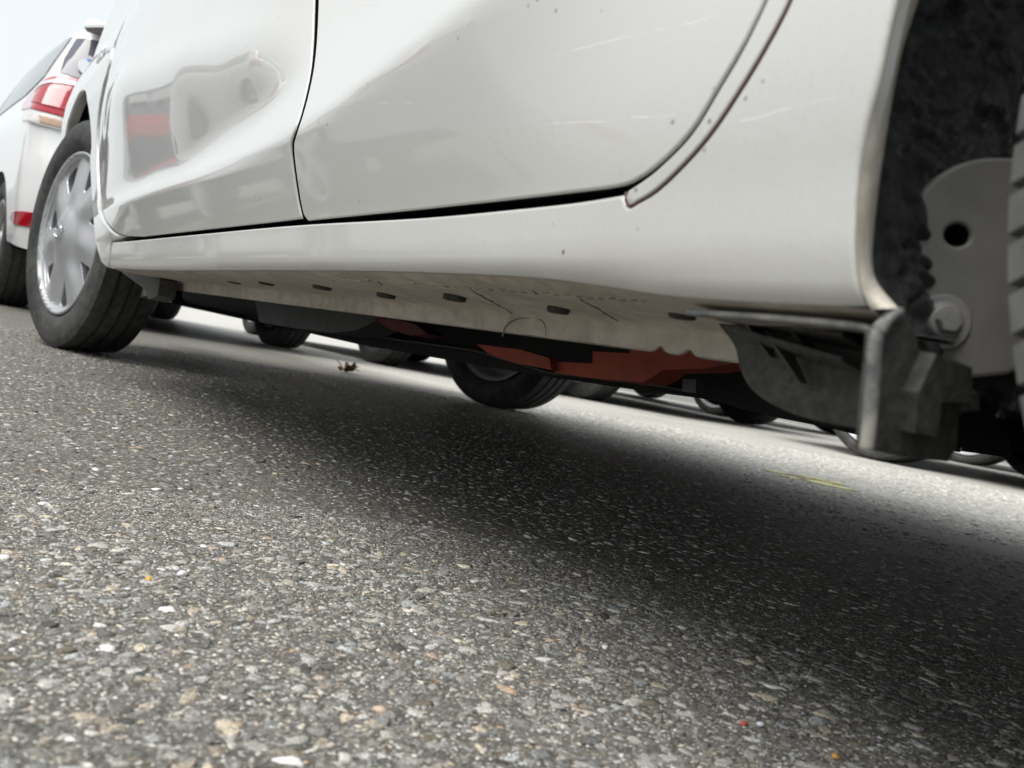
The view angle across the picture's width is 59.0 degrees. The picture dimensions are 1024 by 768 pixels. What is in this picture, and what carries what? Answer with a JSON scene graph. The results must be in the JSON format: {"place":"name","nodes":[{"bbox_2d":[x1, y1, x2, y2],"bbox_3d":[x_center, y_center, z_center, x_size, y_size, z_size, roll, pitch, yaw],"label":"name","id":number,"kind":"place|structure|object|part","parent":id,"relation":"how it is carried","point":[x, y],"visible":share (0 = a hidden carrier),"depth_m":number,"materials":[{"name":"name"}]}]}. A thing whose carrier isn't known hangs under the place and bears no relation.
{"place":"outdoors","nodes":[
{"label":"outdoors","id":0,"kind":"place"},
{"bbox_2d":[0,0,113,104],"label":"sky","id":1,"kind":"structure","parent":0,"point":[29,29],"materials":[{"name":"white"}]},
{"bbox_2d":[0,304,1023,767],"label":"ground","id":2,"kind":"structure","parent":0,"point":[186,332],"depth_m":0.89,"materials":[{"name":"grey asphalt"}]},
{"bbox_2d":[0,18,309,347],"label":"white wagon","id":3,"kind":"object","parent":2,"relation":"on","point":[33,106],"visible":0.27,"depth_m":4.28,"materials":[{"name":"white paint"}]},
{"bbox_3d":[-3.326,-1.793,5.953,0.268,0.360,1.370,9,2,-37],"label":"side window","id":4,"kind":"part","parent":3,"relation":"part of","materials":[{"name":"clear glass"}]},
{"bbox_3d":[-2.575,-1.632,4.859,0.173,0.359,1.298,9,2,-37],"label":"side window","id":5,"kind":"part","parent":3,"relation":"part of","materials":[{"name":"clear glass"}]},
{"bbox_3d":[-1.770,-1.496,4.408,0.753,0.250,0.219,9,2,-29],"label":"rear window","id":6,"kind":"part","parent":3,"relation":"part of","materials":[{"name":"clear glass"}]},
{"bbox_2d":[176,570,187,576],"bbox_3d":[-0.207,0.119,0.568,0.008,0.004,0.007,9,2,-33],"label":"pebble","id":7,"kind":"object","parent":2,"relation":"on","point":[183,573],"visible":1,"depth_m":0.57,"materials":[{"name":"white stone"}]},
{"bbox_2d":[336,359,358,371],"bbox_3d":[-0.662,-0.070,3.654,0.109,0.049,0.104,9,2,-18],"label":"dry leaf","id":8,"kind":"object","parent":2,"relation":"on","point":[348,367],"visible":1,"depth_m":3.63,"materials":[{"name":"brown plant"}]},
{"bbox_2d":[372,706,386,712],"bbox_3d":[-0.060,0.149,0.414,0.006,0.003,0.006,9,2,-33],"label":"pebble","id":9,"kind":"object","parent":2,"relation":"on","point":[378,709],"visible":1,"depth_m":0.41,"materials":[{"name":"beige stone"}]},
{"bbox_2d":[242,319,563,391],"bbox_3d":[-0.783,-0.911,7.138,1.739,1.480,4.145,9,2,-33],"label":"parked car","id":10,"kind":"object","parent":2,"relation":"on","point":[382,356],"visible":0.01,"depth_m":5.52,"materials":[{"name":"white paint"}]},
{"bbox_2d":[0,515,1023,767],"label":"asphalt aggregate","id":11,"kind":"object","parent":2,"relation":"on","point":[288,753],"visible":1,"depth_m":0.49,"materials":[{"name":"stone"}]},
{"bbox_2d":[831,753,838,758],"bbox_3d":[0.162,0.187,0.455,0.004,0.002,0.004,9,2,-33],"label":"pebble","id":12,"kind":"object","parent":11,"relation":"on","point":[835,755],"visible":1,"depth_m":0.45,"materials":[{"name":"orange stone"}]},
{"bbox_2d":[0,372,1023,699],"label":"asphalt aggregate","id":13,"kind":"object","parent":2,"relation":"on","point":[460,474],"visible":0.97,"depth_m":1.02,"materials":[{"name":"stone"}]},
{"bbox_2d":[0,325,1023,550],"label":"asphalt aggregate","id":14,"kind":"object","parent":2,"relation":"on","point":[377,408],"visible":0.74,"depth_m":2.10,"materials":[{"name":"stone"}]},
{"bbox_2d":[26,0,1023,461],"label":"white hatchback","id":15,"kind":"object","parent":2,"relation":"on","point":[804,210],"visible":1,"depth_m":0.48,"materials":[{"name":"paint"}]},
{"bbox_3d":[-0.483,-0.551,1.358,0.131,0.672,1.387,9,2,-31],"label":"front door","id":16,"kind":"part","parent":15,"relation":"part of","materials":[{"name":"white paint"}]},
{"bbox_3d":[0.038,-0.439,0.599,0.142,0.674,0.749,9,2,-33],"label":"rear door","id":17,"kind":"part","parent":15,"relation":"part of","materials":[{"name":"white paint"}]},
{"bbox_2d":[407,354,776,424],"bbox_3d":[0.481,-0.695,7.257,1.739,1.480,4.145,9,2,-33],"label":"parked car","id":18,"kind":"object","parent":2,"relation":"on","point":[585,390],"visible":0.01,"depth_m":6.33,"materials":[{"name":"grey paint"}]},
{"bbox_2d":[634,390,835,433],"bbox_3d":[1.736,-0.527,9.034,1.739,1.480,4.145,9,2,-33],"label":"parked car","id":19,"kind":"object","parent":2,"relation":"on","point":[709,407],"visible":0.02,"depth_m":7.58,"materials":[{"name":"white paint"}]},
{"bbox_2d":[450,389,1023,533],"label":"asphalt aggregate","id":20,"kind":"object","parent":2,"relation":"on","point":[802,472],"visible":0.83,"depth_m":2.90,"materials":[{"name":"stone"}]},
{"bbox_2d":[740,721,746,725],"bbox_3d":[0.122,0.179,0.478,0.005,0.003,0.004,9,2,-33],"label":"pebble","id":21,"kind":"object","parent":2,"relation":"on","point":[743,723],"visible":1,"depth_m":0.48,"materials":[{"name":"red stone"}]},
{"bbox_2d":[756,721,764,726],"bbox_3d":[0.132,0.181,0.481,0.006,0.003,0.004,9,2,-33],"label":"pebble","id":22,"kind":"object","parent":2,"relation":"on","point":[761,724],"visible":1,"depth_m":0.48,"materials":[{"name":"white stone"}]},
{"bbox_2d":[763,469,860,492],"bbox_3d":[0.739,0.238,2.258,0.203,0.003,0.224,10,2,7],"label":"blade of dry grass","id":23,"kind":"object","parent":2,"relation":"on","point":[828,483],"visible":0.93,"depth_m":2.24,"materials":[{"name":"beige plant"}]},
{"bbox_2d":[833,429,1023,475],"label":"parked car","id":24,"kind":"object","parent":2,"relation":"on","point":[1015,461],"visible":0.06,"depth_m":4.17,"materials":[{"name":"silver metal"}]},
{"bbox_2d":[950,451,1004,465],"bbox_3d":[4.428,0.041,5.360,1.739,1.480,4.145,9,2,-33],"label":"parked car","id":25,"kind":"object","parent":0,"point":[973,458],"visible":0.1,"depth_m":5.89,"materials":[{"name":"paint"}]}
]}

